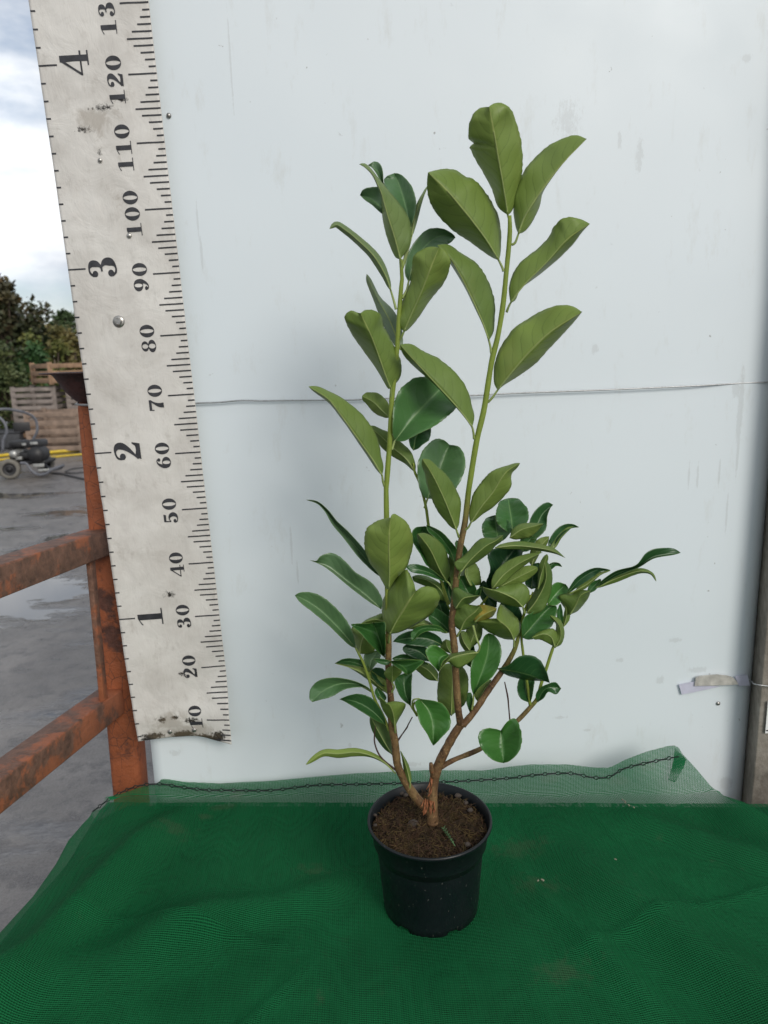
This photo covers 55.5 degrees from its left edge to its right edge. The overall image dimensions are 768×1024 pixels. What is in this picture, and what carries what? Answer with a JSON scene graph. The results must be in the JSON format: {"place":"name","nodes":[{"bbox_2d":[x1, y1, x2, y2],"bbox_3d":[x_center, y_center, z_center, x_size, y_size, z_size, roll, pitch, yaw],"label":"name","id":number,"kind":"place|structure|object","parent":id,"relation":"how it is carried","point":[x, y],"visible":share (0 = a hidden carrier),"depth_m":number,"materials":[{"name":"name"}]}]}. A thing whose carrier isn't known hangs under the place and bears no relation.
{"place":"outdoors","nodes":[
{"label":"outdoors","id":0,"kind":"place"},
{"bbox_2d":[0,0,73,323],"label":"sky","id":1,"kind":"structure","parent":0,"point":[32,247],"materials":[{"name":"white"}]},
{"bbox_2d":[65,467,83,473],"bbox_3d":[-4.736,-0.639,11.224,0.331,0.020,0.606,-8,14,-28],"label":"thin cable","id":2,"kind":"object","parent":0,"point":[73,472],"visible":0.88,"depth_m":11.04,"materials":[{"name":"black rubber"}]},
{"bbox_2d":[0,447,156,938],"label":"asphalt yard","id":3,"kind":"structure","parent":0,"point":[48,673],"depth_m":3.79,"materials":[{"name":"grey asphalt"}]},
{"bbox_2d":[0,273,22,417],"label":"tree","id":4,"kind":"object","parent":3,"relation":"on","point":[7,293],"visible":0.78,"depth_m":17.38,"materials":[{"name":"green plant"}]},
{"bbox_2d":[0,429,25,447],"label":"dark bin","id":5,"kind":"object","parent":3,"relation":"on","point":[12,435],"visible":0.44,"depth_m":14.52,"materials":[{"name":"grey plastic"}]},
{"bbox_2d":[0,335,28,428],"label":"tree","id":6,"kind":"object","parent":3,"relation":"on","point":[4,353],"visible":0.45,"depth_m":15.87,"materials":[{"name":"green plant"}]},
{"bbox_2d":[0,360,41,428],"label":"tree","id":7,"kind":"object","parent":3,"relation":"on","point":[9,376],"visible":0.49,"depth_m":15.49,"materials":[{"name":"green plant"}]},
{"bbox_2d":[0,294,59,365],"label":"dark tree","id":8,"kind":"object","parent":3,"relation":"on","point":[14,327],"visible":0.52,"depth_m":17.93,"materials":[{"name":"green plant"}]},
{"bbox_2d":[11,340,49,410],"bbox_3d":[-8.020,-2.801,16.656,1.258,2.202,1.169,-2,12,-2],"label":"green bush","id":9,"kind":"object","parent":3,"relation":"on","point":[35,354],"visible":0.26,"depth_m":16.27,"materials":[{"name":"green plant"}]},
{"bbox_2d":[23,426,40,437],"bbox_3d":[-6.990,-1.650,15.168,0.835,0.459,0.980,-2,12,-2],"label":"slatted crate","id":10,"kind":"object","parent":3,"relation":"on","point":[24,434],"depth_m":14.67,"materials":[{"name":"brown wood"}]},
{"bbox_2d":[10,385,74,422],"bbox_3d":[-6.958,-2.223,14.947,0.874,0.722,0.980,-2,12,-2],"label":"slatted crate","id":11,"kind":"object","parent":10,"relation":"on","point":[33,401],"visible":0.59,"depth_m":14.48,"materials":[{"name":"grey wood"}]},
{"bbox_2d":[29,362,82,384],"bbox_3d":[-6.501,-2.868,15.024,1.140,0.434,1.130,-12,16,-41],"label":"slatted crate","id":12,"kind":"object","parent":11,"relation":"on","point":[50,379],"visible":0.43,"depth_m":14.51,"materials":[{"name":"brown wood"}]},
{"bbox_2d":[0,408,64,478],"bbox_3d":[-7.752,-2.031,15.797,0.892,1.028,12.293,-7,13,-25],"label":"pressure washer","id":13,"kind":"object","parent":3,"relation":"on","point":[37,455],"visible":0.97,"depth_m":10.59,"materials":[{"name":"metal"}]},
{"bbox_2d":[0,450,78,456],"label":"yellow hose","id":14,"kind":"object","parent":3,"relation":"on","point":[51,452],"visible":0.26,"depth_m":13.60,"materials":[{"name":"yellow rubber"}]},
{"bbox_2d":[0,453,81,460],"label":"thin yellow hose","id":15,"kind":"object","parent":3,"relation":"on","point":[53,456],"visible":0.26,"depth_m":13.01,"materials":[{"name":"yellow rubber"}]},
{"bbox_2d":[16,328,74,408],"bbox_3d":[-7.685,-3.023,16.959,1.548,2.494,1.373,5,14,29],"label":"tree","id":16,"kind":"object","parent":3,"relation":"on","point":[53,349],"visible":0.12,"depth_m":16.93,"materials":[{"name":"green plant"}]},
{"bbox_2d":[17,312,73,368],"bbox_3d":[-9.263,-3.748,19.352,2.221,3.013,2.206,-2,12,-2],"label":"dark tree","id":17,"kind":"object","parent":3,"relation":"on","point":[43,328],"visible":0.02,"depth_m":18.67,"materials":[{"name":"green plant"}]},
{"bbox_2d":[23,408,81,451],"bbox_3d":[-6.181,-1.587,14.038,1.040,0.797,0.880,-2,12,-2],"label":"slatted crate","id":18,"kind":"object","parent":3,"relation":"on","point":[59,429],"visible":0.51,"depth_m":13.64,"materials":[{"name":"brown wood"}]},
{"bbox_2d":[42,322,81,369],"bbox_3d":[-7.572,-3.295,17.808,1.252,2.671,1.155,-2,12,-2],"label":"yellow bush","id":19,"kind":"object","parent":3,"relation":"on","point":[71,337],"visible":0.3,"depth_m":17.61,"materials":[{"name":"green plant"}]},
{"bbox_2d":[49,308,75,356],"bbox_3d":[-9.042,-4.277,21.223,1.161,3.251,1.018,-2,12,-2],"label":"tree","id":20,"kind":"object","parent":3,"relation":"on","point":[65,316],"visible":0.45,"depth_m":20.82,"materials":[{"name":"green plant"}]},
{"bbox_2d":[50,472,83,479],"bbox_3d":[-4.499,-0.517,10.602,1.363,0.030,0.258,5,14,30],"label":"black hose","id":21,"kind":"object","parent":3,"relation":"on","point":[81,478],"visible":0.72,"depth_m":10.72,"materials":[{"name":"black rubber"}]},
{"bbox_2d":[0,372,149,813],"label":"steel railing","id":22,"kind":"object","parent":3,"relation":"on","point":[29,763],"visible":0.48,"depth_m":1.33,"materials":[{"name":"orange paint"}]},
{"bbox_2d":[149,0,767,806],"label":"white wall panel","id":23,"kind":"structure","parent":3,"relation":"on","point":[283,120],"depth_m":1.28,"materials":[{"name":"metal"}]},
{"bbox_2d":[28,0,231,744],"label":"ruler banner","id":24,"kind":"object","parent":23,"relation":"hanging from","point":[96,60],"visible":1,"depth_m":1.23,"materials":[{"name":"plastic"}]},
{"bbox_2d":[75,381,767,404],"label":"stretched wire","id":25,"kind":"object","parent":23,"relation":"attached to","point":[493,393],"visible":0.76,"depth_m":1.29,"materials":[{"name":"grey metal"}]},
{"bbox_2d":[679,682,719,693],"bbox_3d":[0.617,0.343,1.427,0.082,0.026,0.001,-2,12,-2],"label":"lilac tape","id":26,"kind":"object","parent":23,"relation":"attached to","point":[689,687],"visible":1,"depth_m":1.43,"materials":[{"name":"purple plastic"}]},
{"bbox_2d":[694,674,737,685],"bbox_3d":[0.648,0.327,1.423,0.087,0.022,0.004,-2,12,-2],"label":"dirty tape","id":27,"kind":"object","parent":23,"relation":"attached to","point":[710,680],"visible":1,"depth_m":1.42,"materials":[{"name":"beige plastic"}]},
{"bbox_2d":[735,675,749,685],"bbox_3d":[0.701,0.330,1.429,0.031,0.022,0.001,-2,12,-2],"label":"wall tape","id":28,"kind":"object","parent":23,"relation":"attached to","point":[742,680],"depth_m":1.43,"materials":[{"name":"plastic"}]},
{"bbox_2d":[742,488,767,806],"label":"concrete post","id":29,"kind":"object","parent":3,"relation":"on","point":[755,785],"visible":0.19,"depth_m":1.41,"materials":[{"name":"grey concrete"}]},
{"bbox_2d":[765,705,767,732],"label":"paper label","id":30,"kind":"object","parent":29,"relation":"attached to","point":[766,729],"visible":1,"depth_m":1.39,"materials":[{"name":"white paper"}]},
{"bbox_3d":[-5.903,-1.731,15.400,0.990,0.459,0.980,-2,12,-2],"label":"slatted crate","id":31,"kind":"object","parent":3,"relation":"on","visible":0},
{"bbox_2d":[65,392,77,416],"bbox_3d":[-5.916,-2.278,15.182,0.990,0.673,0.980,-2,12,-2],"label":"slatted crate","id":32,"kind":"object","parent":31,"relation":"on","point":[69,401],"visible":0.1,"depth_m":14.70,"materials":[{"name":"brown wood"}]},
{"bbox_2d":[0,806,767,1023],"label":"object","id":33,"kind":"object","parent":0,"point":[369,880],"visible":0.07,"depth_m":1.09,"materials":[{"name":"green fabric"}]},
{"bbox_2d":[0,802,767,1023],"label":"under netting","id":34,"kind":"object","parent":33,"relation":"on","point":[486,869],"visible":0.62,"depth_m":1.09,"materials":[{"name":"green fabric"}]},
{"bbox_2d":[0,745,767,1023],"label":"netting cloth","id":35,"kind":"object","parent":34,"relation":"on","point":[343,829],"visible":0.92,"depth_m":1.09,"materials":[{"name":"green fabric"}]},
{"bbox_2d":[295,103,679,938],"bbox_3d":[0.147,0.057,1.012,0.545,1.106,0.186,-2,12,-2],"label":"potted shrub","id":36,"kind":"object","parent":35,"relation":"on","point":[431,877],"visible":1,"depth_m":1.00,"materials":[{"name":"green plant"}]},
{"bbox_2d":[441,826,454,845],"bbox_3d":[0.093,0.470,1.059,0.008,0.004,0.047,-5,12,-14],"label":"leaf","id":37,"kind":"object","parent":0,"point":[444,830],"visible":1,"depth_m":1.06,"materials":[{"name":"green plant"}]}
]}

